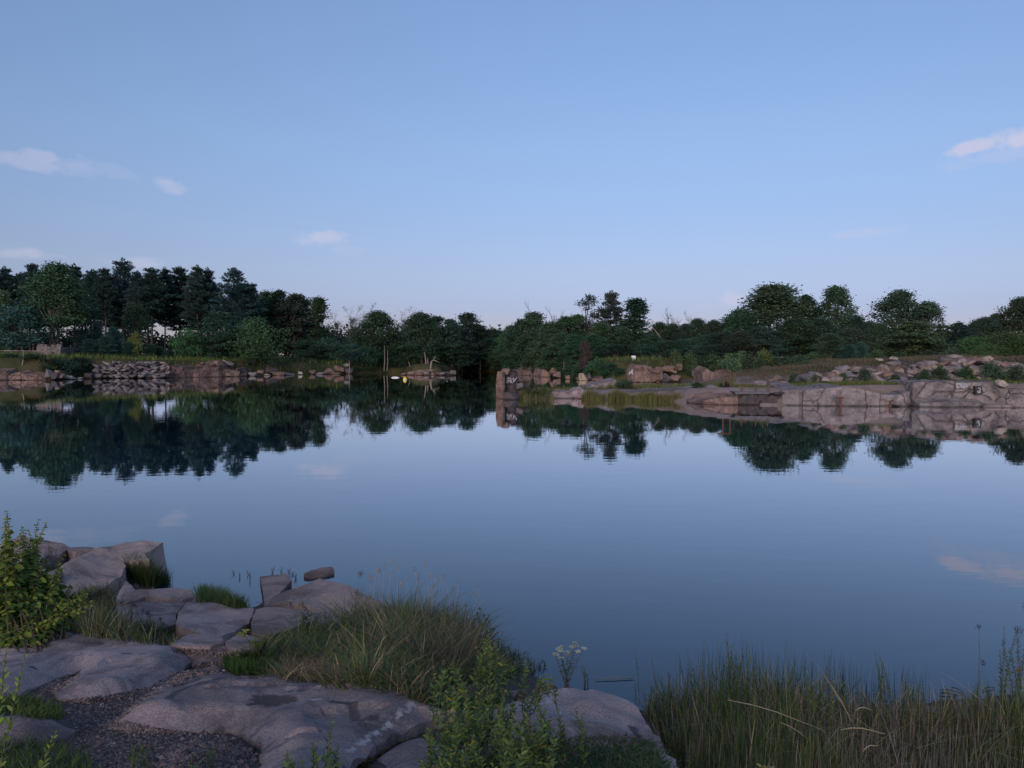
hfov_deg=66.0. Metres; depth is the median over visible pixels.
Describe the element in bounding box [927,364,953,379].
shrub
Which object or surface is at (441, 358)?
oak tree
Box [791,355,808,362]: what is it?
shrub
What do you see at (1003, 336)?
broadleaf tree
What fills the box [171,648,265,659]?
gravel
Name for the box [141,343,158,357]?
young pine
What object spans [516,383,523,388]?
boulder
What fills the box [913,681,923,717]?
leafy weed
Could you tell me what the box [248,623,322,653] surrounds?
green grass
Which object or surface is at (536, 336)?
oak tree
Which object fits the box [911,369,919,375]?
boulder
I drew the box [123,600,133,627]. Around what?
weed
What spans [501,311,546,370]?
oak tree
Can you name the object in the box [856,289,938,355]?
oak tree
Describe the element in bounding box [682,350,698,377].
shrub
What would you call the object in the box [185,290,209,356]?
pine tree
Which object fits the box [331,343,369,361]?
broadleaf tree
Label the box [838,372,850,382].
shrub
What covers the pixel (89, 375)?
boulder
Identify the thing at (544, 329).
oak tree
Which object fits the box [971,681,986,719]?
leafy weed
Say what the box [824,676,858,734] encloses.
fallen reed
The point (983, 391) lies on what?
quarry face
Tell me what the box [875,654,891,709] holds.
shore weed
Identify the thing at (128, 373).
boulder
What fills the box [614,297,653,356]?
poplar tree
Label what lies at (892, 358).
boulder
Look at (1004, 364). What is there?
boulder
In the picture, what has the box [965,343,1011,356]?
broadleaf tree
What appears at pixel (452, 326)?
aspen tree
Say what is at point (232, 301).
pine tree
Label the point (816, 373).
boulder
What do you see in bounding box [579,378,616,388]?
peninsula slab
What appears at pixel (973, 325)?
oak tree
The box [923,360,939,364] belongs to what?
boulder
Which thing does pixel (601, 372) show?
shrub
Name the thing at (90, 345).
young pine
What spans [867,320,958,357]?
oak tree
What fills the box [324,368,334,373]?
boulder
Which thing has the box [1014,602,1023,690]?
shore weed
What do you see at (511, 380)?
tower rock
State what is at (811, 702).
leafy weed
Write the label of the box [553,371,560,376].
boulder
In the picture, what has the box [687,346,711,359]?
broadleaf tree
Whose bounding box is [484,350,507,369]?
oak tree
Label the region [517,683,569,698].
boulder
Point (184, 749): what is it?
gravel
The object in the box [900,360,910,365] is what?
boulder
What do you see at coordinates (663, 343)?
broadleaf tree
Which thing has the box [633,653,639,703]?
shore weed
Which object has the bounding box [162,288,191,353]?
pine tree
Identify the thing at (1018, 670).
shore shrub
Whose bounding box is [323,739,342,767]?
leafy shoot
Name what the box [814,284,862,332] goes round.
oak tree
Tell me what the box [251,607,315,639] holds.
granite block
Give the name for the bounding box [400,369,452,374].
rock spit
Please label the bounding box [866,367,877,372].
boulder
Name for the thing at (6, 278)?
pine tree
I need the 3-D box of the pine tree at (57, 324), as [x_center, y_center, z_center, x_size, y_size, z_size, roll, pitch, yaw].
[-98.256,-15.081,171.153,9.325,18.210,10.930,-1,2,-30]
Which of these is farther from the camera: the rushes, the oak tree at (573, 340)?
the oak tree at (573, 340)
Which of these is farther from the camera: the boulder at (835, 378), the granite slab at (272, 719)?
the boulder at (835, 378)
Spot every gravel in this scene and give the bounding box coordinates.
[29,670,81,696]
[65,661,258,767]
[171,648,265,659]
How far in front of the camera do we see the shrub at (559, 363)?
129.64 m
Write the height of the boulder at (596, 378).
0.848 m
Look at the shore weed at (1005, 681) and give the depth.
7.26 m
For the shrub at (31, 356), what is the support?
on the ground at (922, 595)
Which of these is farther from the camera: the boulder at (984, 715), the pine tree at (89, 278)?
the pine tree at (89, 278)
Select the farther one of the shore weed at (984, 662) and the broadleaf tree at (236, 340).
the broadleaf tree at (236, 340)
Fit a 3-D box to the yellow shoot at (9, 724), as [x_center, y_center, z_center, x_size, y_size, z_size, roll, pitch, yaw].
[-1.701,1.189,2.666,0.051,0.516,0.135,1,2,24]
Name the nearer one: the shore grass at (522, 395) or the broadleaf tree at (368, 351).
the shore grass at (522, 395)
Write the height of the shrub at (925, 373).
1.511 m
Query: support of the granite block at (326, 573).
on the ground at (922, 595)
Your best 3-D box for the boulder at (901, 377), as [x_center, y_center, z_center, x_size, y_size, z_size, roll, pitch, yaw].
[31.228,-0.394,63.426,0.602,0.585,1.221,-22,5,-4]
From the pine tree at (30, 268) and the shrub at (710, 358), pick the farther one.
the pine tree at (30, 268)
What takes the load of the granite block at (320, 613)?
on the ground at (922, 595)
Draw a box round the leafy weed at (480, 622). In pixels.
[470,608,493,640]
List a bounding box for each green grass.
[0,689,65,719]
[0,728,103,767]
[111,548,173,588]
[121,741,156,767]
[189,580,251,608]
[217,647,280,675]
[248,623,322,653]
[403,680,511,708]
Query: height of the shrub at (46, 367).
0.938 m
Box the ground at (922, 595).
[0,355,1023,767]
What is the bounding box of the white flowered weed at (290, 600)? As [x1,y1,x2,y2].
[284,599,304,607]
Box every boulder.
[45,369,52,376]
[50,372,58,379]
[58,373,66,379]
[65,375,75,378]
[83,373,94,378]
[122,371,132,375]
[133,368,143,371]
[137,374,146,377]
[222,360,233,366]
[225,369,239,376]
[248,372,256,375]
[266,366,277,373]
[271,372,285,375]
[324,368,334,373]
[334,366,344,371]
[344,368,352,373]
[501,368,509,374]
[503,392,518,399]
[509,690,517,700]
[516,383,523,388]
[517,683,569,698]
[540,369,550,376]
[549,367,555,374]
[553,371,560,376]
[578,373,588,380]
[591,376,602,380]
[655,367,662,380]
[661,373,671,381]
[662,365,674,371]
[669,370,676,374]
[670,375,680,380]
[674,363,681,369]
[680,379,692,381]
[754,380,766,385]
[767,379,778,381]
[771,375,784,380]
[798,374,811,379]
[809,371,822,376]
[820,376,829,382]
[822,372,835,377]
[828,376,843,381]
[835,365,849,370]
[848,365,861,371]
[849,376,864,381]
[857,364,873,369]
[861,702,945,744]
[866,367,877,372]
[870,371,884,377]
[873,375,886,381]
[875,366,890,371]
[879,364,890,370]
[882,372,893,377]
[885,360,901,365]
[888,356,897,360]
[889,366,902,370]
[891,371,907,376]
[897,364,910,370]
[897,375,907,379]
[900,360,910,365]
[904,368,914,373]
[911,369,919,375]
[914,361,926,367]
[919,364,937,369]
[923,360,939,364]
[938,361,949,366]
[939,356,958,361]
[946,365,962,369]
[947,354,962,356]
[947,361,960,365]
[949,697,1023,749]
[954,357,966,363]
[961,360,975,365]
[966,357,981,360]
[968,369,981,375]
[974,360,986,365]
[977,374,992,380]
[979,355,993,360]
[987,360,1001,365]
[995,380,1008,387]
[1000,361,1009,367]
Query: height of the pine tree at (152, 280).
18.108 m
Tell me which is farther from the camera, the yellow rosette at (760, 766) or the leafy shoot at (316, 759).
the yellow rosette at (760, 766)
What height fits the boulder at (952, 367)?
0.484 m
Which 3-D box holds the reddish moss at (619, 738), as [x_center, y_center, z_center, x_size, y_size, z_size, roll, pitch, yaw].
[0.507,1.903,4.149,0.720,0.175,0.248,-1,2,-32]
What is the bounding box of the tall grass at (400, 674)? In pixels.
[218,575,542,706]
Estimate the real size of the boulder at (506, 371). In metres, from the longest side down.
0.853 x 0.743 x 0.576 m
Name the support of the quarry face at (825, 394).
on the ground at (922, 595)
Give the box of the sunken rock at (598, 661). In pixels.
[516,642,719,723]
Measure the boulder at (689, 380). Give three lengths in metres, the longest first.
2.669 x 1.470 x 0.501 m
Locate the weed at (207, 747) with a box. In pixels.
[204,742,219,763]
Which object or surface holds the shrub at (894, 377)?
on the ground at (922, 595)
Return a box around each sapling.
[0,510,94,652]
[577,338,594,372]
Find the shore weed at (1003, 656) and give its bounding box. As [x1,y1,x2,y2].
[998,627,1017,705]
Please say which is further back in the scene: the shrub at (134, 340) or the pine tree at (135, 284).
the pine tree at (135, 284)
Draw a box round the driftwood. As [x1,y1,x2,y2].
[596,677,632,679]
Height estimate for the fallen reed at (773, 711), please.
0.207 m
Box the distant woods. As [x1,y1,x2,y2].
[11,322,1020,360]
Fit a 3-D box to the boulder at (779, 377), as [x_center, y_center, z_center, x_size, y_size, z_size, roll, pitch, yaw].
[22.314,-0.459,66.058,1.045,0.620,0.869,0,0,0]
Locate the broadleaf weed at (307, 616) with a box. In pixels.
[299,606,311,626]
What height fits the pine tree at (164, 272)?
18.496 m
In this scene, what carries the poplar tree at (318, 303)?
on the ground at (922, 595)
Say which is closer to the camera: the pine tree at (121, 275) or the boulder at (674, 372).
the boulder at (674, 372)
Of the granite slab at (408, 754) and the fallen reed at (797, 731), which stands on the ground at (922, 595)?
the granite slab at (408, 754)
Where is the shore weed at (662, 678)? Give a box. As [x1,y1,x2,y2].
[650,653,670,703]
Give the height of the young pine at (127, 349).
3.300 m
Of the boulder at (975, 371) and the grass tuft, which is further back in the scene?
the boulder at (975, 371)
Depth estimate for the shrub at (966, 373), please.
62.82 m
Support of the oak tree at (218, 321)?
on the ground at (922, 595)
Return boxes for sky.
[0,0,1023,357]
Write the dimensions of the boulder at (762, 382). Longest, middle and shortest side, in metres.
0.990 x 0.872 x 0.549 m
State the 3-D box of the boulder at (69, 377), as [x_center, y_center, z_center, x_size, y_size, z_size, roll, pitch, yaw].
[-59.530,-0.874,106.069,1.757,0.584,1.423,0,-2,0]
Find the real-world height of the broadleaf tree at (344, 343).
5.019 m
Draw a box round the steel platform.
[730,383,768,396]
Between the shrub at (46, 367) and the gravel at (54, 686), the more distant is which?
the shrub at (46, 367)
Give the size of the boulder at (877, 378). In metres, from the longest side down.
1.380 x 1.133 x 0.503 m
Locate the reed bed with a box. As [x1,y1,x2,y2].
[628,647,1023,767]
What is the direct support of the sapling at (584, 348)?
on the ground at (922, 595)
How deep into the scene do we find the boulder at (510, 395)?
62.65 m
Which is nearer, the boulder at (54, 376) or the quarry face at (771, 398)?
the quarry face at (771, 398)
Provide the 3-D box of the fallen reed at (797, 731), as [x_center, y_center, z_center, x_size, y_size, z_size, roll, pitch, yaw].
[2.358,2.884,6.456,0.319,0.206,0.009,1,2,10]
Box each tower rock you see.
[496,371,504,398]
[505,371,517,392]
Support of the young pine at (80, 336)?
on the ground at (922, 595)
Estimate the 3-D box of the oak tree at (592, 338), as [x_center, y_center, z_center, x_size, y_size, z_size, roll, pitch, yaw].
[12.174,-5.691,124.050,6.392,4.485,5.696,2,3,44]
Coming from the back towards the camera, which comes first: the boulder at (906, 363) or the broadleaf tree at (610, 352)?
the broadleaf tree at (610, 352)
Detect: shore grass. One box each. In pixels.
[519,386,554,399]
[555,376,734,389]
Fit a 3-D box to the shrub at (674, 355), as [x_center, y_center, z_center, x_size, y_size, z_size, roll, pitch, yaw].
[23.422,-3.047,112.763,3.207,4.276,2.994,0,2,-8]
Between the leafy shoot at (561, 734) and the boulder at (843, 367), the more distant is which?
the boulder at (843, 367)
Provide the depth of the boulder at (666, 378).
108.81 m
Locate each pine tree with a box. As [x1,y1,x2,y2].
[0,265,20,351]
[6,271,27,352]
[15,263,45,351]
[40,274,65,343]
[55,263,88,343]
[79,269,110,324]
[86,268,122,335]
[96,285,121,326]
[105,257,138,342]
[108,290,144,340]
[119,270,152,329]
[124,267,176,344]
[144,287,167,346]
[150,266,184,355]
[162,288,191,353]
[163,266,193,355]
[172,265,218,356]
[183,267,231,348]
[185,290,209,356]
[192,280,225,329]
[207,267,265,358]
[222,287,243,330]
[239,282,267,332]
[593,290,626,338]
[941,321,978,352]
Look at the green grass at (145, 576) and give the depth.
11.45 m
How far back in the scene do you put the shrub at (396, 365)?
156.48 m
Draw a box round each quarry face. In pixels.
[738,392,783,404]
[766,381,802,405]
[799,383,909,406]
[888,379,1023,404]
[910,396,983,406]
[981,403,1023,407]
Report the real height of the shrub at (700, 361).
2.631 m
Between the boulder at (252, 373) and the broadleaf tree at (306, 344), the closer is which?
the boulder at (252, 373)
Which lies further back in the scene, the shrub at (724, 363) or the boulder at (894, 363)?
the shrub at (724, 363)
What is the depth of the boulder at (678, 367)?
112.03 m
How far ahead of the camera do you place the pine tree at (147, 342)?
169.94 m
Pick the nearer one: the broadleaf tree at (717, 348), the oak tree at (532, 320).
the broadleaf tree at (717, 348)
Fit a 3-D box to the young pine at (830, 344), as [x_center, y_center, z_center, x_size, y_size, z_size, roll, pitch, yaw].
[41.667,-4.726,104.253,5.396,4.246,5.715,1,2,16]
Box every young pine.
[68,328,88,354]
[78,338,100,357]
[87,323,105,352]
[94,335,119,356]
[104,326,124,355]
[112,341,136,357]
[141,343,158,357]
[154,346,165,357]
[164,349,175,357]
[809,332,846,358]
[837,344,860,359]
[854,341,869,358]
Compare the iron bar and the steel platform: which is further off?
the steel platform
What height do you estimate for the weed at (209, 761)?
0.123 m
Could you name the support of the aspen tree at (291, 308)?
on the ground at (922, 595)
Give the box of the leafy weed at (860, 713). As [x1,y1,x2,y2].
[856,693,865,734]
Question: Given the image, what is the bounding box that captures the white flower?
[552,641,586,686]
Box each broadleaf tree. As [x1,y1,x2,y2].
[0,304,70,352]
[13,259,97,344]
[56,304,105,346]
[118,301,151,352]
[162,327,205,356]
[219,314,292,365]
[222,326,252,360]
[289,340,322,358]
[301,344,338,359]
[311,336,340,359]
[323,344,348,362]
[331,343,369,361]
[337,340,352,361]
[349,331,374,360]
[351,346,383,366]
[380,345,409,364]
[574,293,605,335]
[598,344,637,357]
[628,343,657,357]
[650,339,683,357]
[660,349,695,358]
[665,338,701,355]
[684,333,715,353]
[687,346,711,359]
[698,332,737,357]
[698,344,735,358]
[952,335,1000,355]
[965,330,1023,356]
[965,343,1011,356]
[992,338,1023,356]
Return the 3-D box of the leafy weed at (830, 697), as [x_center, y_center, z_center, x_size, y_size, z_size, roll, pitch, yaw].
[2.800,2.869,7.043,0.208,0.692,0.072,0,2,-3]
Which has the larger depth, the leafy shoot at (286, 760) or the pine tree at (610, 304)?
the pine tree at (610, 304)
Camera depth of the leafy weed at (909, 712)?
7.05 m
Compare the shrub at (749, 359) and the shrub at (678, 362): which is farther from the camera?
the shrub at (678, 362)
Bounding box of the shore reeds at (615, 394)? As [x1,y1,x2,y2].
[581,387,683,401]
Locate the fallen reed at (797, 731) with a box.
[780,722,816,747]
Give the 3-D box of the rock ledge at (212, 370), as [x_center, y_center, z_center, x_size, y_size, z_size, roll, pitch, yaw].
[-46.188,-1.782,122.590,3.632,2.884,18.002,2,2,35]
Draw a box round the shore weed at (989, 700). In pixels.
[984,689,992,711]
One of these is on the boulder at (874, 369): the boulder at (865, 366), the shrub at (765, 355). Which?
the boulder at (865, 366)
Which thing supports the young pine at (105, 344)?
on the ground at (922, 595)
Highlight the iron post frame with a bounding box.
[718,369,731,386]
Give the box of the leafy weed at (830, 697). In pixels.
[814,667,835,727]
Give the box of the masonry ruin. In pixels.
[37,344,73,356]
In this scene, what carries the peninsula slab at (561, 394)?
on the ground at (922, 595)
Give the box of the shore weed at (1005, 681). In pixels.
[998,654,1021,703]
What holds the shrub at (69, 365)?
on the ground at (922, 595)
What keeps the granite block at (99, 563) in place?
on the ground at (922, 595)
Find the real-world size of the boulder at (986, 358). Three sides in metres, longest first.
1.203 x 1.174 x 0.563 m
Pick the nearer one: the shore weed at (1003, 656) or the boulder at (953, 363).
the shore weed at (1003, 656)
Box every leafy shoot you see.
[281,749,305,767]
[281,757,295,767]
[307,716,334,767]
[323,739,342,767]
[521,689,532,743]
[556,709,567,767]
[573,707,589,767]
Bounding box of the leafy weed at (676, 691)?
[674,682,680,720]
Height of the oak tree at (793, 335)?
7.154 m
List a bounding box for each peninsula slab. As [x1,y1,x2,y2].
[552,389,574,398]
[568,386,586,398]
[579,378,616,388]
[589,384,715,392]
[686,392,737,404]
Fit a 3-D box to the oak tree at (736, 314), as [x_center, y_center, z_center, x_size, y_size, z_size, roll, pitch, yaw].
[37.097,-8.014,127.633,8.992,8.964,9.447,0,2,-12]
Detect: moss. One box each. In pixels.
[357,724,469,767]
[553,731,665,748]
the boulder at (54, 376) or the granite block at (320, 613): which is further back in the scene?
the boulder at (54, 376)
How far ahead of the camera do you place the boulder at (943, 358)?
66.53 m
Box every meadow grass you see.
[718,353,1023,381]
[734,378,1023,387]
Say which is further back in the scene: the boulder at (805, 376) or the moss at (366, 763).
the boulder at (805, 376)
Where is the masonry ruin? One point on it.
(51, 349)
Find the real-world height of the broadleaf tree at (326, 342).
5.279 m
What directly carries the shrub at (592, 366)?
on the ground at (922, 595)
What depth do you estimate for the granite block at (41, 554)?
11.29 m
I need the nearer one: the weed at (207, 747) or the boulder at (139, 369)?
the weed at (207, 747)
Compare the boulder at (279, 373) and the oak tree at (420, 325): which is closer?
the boulder at (279, 373)
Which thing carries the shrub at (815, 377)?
on the ground at (922, 595)
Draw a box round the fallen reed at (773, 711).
[727,700,824,730]
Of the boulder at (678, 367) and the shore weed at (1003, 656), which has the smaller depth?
the shore weed at (1003, 656)
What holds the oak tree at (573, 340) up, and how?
on the ground at (922, 595)
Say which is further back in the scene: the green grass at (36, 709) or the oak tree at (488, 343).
the oak tree at (488, 343)
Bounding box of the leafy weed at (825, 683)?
[809,656,831,721]
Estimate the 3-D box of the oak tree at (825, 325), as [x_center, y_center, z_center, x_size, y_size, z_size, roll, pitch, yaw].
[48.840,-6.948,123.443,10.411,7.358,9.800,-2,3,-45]
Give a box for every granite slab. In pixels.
[0,631,191,703]
[0,713,74,751]
[104,666,457,767]
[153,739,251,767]
[190,646,227,668]
[376,738,483,767]
[467,688,676,767]
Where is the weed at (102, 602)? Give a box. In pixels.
[94,576,107,617]
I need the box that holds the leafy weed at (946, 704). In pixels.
[944,685,952,731]
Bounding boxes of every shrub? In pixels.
[0,353,19,357]
[19,353,41,359]
[38,365,55,371]
[47,358,62,364]
[56,357,82,376]
[70,357,88,362]
[82,361,94,371]
[128,329,145,356]
[348,361,360,364]
[388,364,405,367]
[417,630,577,767]
[523,386,532,396]
[530,387,541,398]
[539,384,548,398]
[554,356,565,370]
[561,363,573,375]
[570,358,589,376]
[570,370,577,378]
[583,356,604,375]
[596,367,612,378]
[598,362,618,372]
[612,367,626,375]
[613,379,633,388]
[668,348,683,374]
[671,357,684,374]
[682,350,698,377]
[683,364,691,375]
[690,382,705,387]
[693,356,710,367]
[699,351,720,369]
[712,358,727,371]
[714,353,733,371]
[715,381,732,386]
[725,352,741,374]
[728,350,749,368]
[741,351,757,371]
[752,356,763,369]
[755,347,774,364]
[757,354,784,366]
[777,355,797,366]
[788,372,798,383]
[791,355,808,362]
[797,360,810,364]
[804,352,819,360]
[807,374,821,382]
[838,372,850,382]
[854,367,875,380]
[862,349,887,358]
[887,373,898,379]
[889,352,913,357]
[915,349,937,356]
[915,368,932,379]
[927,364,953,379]
[936,349,961,355]
[955,365,975,379]
[976,359,1014,379]
[1003,364,1023,381]
[1003,625,1023,701]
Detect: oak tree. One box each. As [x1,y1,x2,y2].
[0,289,27,352]
[190,310,248,359]
[340,308,410,365]
[389,310,458,363]
[395,341,423,365]
[420,339,454,365]
[463,343,487,370]
[471,338,499,366]
[484,328,502,338]
[484,337,504,365]
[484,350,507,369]
[493,325,515,370]
[498,317,532,368]
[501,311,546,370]
[507,338,535,368]
[523,330,553,371]
[526,321,568,372]
[535,332,580,370]
[539,314,585,358]
[556,334,593,364]
[562,314,590,342]
[573,333,611,360]
[584,322,622,359]
[604,326,636,357]
[628,334,665,357]
[645,321,678,357]
[661,322,692,356]
[677,323,703,357]
[681,318,712,359]
[697,319,722,344]
[707,323,736,357]
[718,281,826,353]
[719,307,765,352]
[719,331,763,358]
[737,324,793,357]
[768,316,820,358]
[797,316,845,356]
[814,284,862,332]
[839,315,880,349]
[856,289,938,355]
[858,319,885,352]
[863,322,900,358]
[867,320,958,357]
[895,300,959,354]
[955,322,990,355]
[967,316,1001,354]
[984,313,1014,337]
[985,295,1023,355]
[1008,312,1023,337]
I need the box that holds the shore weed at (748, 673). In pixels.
[746,643,757,705]
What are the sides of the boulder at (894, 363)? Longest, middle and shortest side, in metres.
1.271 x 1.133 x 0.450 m
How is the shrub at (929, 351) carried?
on the ground at (922, 595)
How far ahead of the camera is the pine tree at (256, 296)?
151.07 m
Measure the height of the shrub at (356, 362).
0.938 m
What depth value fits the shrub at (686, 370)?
113.56 m
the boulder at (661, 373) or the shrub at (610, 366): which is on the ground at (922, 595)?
the shrub at (610, 366)
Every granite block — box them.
[10,537,69,570]
[27,551,44,567]
[37,569,62,590]
[54,540,170,606]
[67,547,93,560]
[114,602,184,640]
[115,581,195,606]
[171,634,224,656]
[175,602,253,641]
[224,634,264,652]
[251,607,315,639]
[260,574,291,606]
[266,578,382,615]
[303,567,334,584]
[316,608,369,635]
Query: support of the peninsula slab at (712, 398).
on the ground at (922, 595)
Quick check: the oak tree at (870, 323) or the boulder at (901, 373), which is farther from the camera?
the oak tree at (870, 323)
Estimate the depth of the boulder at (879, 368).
64.30 m
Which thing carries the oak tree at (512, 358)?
on the ground at (922, 595)
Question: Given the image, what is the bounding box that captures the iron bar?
[837,397,843,406]
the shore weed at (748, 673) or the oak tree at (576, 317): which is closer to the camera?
the shore weed at (748, 673)
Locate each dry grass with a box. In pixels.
[255,649,389,684]
[346,600,518,676]
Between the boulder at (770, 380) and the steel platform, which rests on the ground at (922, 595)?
the boulder at (770, 380)
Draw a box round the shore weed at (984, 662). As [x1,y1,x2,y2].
[975,624,985,699]
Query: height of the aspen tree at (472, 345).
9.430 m
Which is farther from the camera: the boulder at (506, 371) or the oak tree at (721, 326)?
the oak tree at (721, 326)
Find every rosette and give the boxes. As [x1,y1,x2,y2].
[235,629,250,636]
[756,763,775,767]
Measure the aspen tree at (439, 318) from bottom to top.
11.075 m
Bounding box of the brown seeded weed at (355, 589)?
[353,570,364,610]
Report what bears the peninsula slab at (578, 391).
on the ground at (922, 595)
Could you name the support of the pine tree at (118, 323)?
on the ground at (922, 595)
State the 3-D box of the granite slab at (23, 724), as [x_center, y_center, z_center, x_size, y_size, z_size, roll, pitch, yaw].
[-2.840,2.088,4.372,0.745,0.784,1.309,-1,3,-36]
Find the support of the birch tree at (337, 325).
on the ground at (922, 595)
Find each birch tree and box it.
[326,313,334,343]
[327,311,343,342]
[339,307,357,361]
[346,305,362,341]
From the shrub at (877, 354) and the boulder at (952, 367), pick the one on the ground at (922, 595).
the shrub at (877, 354)
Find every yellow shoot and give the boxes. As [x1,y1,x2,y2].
[0,647,9,751]
[0,654,27,767]
[38,730,57,767]
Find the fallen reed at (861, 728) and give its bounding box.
[840,727,884,733]
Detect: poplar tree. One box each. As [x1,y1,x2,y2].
[297,295,341,349]
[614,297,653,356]
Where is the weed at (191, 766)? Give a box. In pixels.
[187,754,201,767]
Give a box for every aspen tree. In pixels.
[249,289,281,357]
[260,289,295,356]
[268,293,319,356]
[268,313,304,357]
[296,299,319,358]
[426,315,446,361]
[438,318,471,366]
[442,325,482,371]
[455,311,486,370]
[474,325,494,351]
[794,293,825,351]
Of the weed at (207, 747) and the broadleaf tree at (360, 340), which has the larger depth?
the broadleaf tree at (360, 340)
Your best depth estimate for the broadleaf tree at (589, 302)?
135.19 m
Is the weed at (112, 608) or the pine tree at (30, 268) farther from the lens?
the pine tree at (30, 268)
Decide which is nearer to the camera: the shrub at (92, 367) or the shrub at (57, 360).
the shrub at (57, 360)
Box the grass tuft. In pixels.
[580,662,588,688]
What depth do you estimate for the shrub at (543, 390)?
64.51 m
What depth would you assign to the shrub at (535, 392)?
64.43 m
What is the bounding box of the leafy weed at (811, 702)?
[802,654,831,733]
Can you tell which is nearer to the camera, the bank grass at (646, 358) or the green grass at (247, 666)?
the green grass at (247, 666)
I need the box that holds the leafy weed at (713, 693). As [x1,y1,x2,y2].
[704,668,716,733]
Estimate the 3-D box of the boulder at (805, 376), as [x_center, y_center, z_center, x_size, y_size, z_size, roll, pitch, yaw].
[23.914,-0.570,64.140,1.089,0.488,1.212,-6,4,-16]
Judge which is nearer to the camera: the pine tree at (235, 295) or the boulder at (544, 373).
the boulder at (544, 373)
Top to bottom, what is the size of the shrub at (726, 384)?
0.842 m
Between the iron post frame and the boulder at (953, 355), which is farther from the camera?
the boulder at (953, 355)
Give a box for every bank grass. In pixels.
[0,350,399,376]
[593,354,734,379]
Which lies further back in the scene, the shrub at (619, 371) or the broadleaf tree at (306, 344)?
the broadleaf tree at (306, 344)
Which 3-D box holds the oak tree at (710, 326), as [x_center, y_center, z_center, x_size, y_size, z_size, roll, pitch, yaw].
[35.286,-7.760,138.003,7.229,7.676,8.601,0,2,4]
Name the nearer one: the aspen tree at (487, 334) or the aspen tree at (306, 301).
the aspen tree at (306, 301)
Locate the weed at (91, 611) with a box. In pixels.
[82,589,96,624]
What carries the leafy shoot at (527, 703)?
on the granite slab at (609, 714)
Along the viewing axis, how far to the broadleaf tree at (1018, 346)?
97.86 m
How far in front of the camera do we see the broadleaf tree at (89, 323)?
124.71 m
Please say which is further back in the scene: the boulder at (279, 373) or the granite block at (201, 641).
the boulder at (279, 373)
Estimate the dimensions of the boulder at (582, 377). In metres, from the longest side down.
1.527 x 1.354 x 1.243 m
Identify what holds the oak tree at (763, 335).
on the ground at (922, 595)
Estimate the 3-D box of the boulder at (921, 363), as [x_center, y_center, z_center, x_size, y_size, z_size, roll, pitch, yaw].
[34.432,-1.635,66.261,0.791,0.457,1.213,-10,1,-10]
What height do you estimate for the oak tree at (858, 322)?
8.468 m
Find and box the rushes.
[658,631,930,706]
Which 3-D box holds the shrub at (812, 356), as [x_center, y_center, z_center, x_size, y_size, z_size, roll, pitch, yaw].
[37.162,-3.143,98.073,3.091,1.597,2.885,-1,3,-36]
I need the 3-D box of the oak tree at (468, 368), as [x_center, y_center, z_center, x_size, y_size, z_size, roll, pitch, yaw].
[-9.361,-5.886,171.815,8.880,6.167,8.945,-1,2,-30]
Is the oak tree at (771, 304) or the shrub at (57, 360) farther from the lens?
the oak tree at (771, 304)
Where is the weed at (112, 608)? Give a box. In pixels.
[108,589,117,621]
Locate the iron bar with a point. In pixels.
(840, 401)
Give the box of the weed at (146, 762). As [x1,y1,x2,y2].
[136,754,152,767]
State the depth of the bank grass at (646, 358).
113.20 m
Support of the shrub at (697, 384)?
on the ground at (922, 595)
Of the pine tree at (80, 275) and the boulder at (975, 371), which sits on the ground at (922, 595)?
the pine tree at (80, 275)
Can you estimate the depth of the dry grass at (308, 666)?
5.15 m
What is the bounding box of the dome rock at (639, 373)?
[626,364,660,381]
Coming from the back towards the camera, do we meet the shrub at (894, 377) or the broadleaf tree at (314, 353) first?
the broadleaf tree at (314, 353)
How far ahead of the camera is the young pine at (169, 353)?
127.63 m
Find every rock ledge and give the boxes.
[0,368,67,379]
[164,363,251,377]
[194,360,223,366]
[517,365,540,375]
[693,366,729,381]
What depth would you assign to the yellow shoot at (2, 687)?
2.69 m
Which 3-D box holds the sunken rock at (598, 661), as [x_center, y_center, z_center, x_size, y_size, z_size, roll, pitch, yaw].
[1.242,3.650,9.413,2.460,0.935,0.659,1,2,9]
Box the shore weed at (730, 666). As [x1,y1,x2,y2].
[725,632,746,703]
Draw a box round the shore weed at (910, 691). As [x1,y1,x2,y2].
[900,673,920,710]
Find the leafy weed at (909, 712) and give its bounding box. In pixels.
[903,686,917,737]
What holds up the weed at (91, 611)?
on the ground at (922, 595)
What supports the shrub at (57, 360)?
on the ground at (922, 595)
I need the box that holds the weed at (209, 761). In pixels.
[203,748,215,767]
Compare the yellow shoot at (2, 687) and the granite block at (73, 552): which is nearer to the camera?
the yellow shoot at (2, 687)
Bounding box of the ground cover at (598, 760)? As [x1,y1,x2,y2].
[474,733,687,767]
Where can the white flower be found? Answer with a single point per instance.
(567, 679)
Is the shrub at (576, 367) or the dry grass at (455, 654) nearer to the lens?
the dry grass at (455, 654)
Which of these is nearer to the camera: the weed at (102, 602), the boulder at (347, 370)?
the weed at (102, 602)

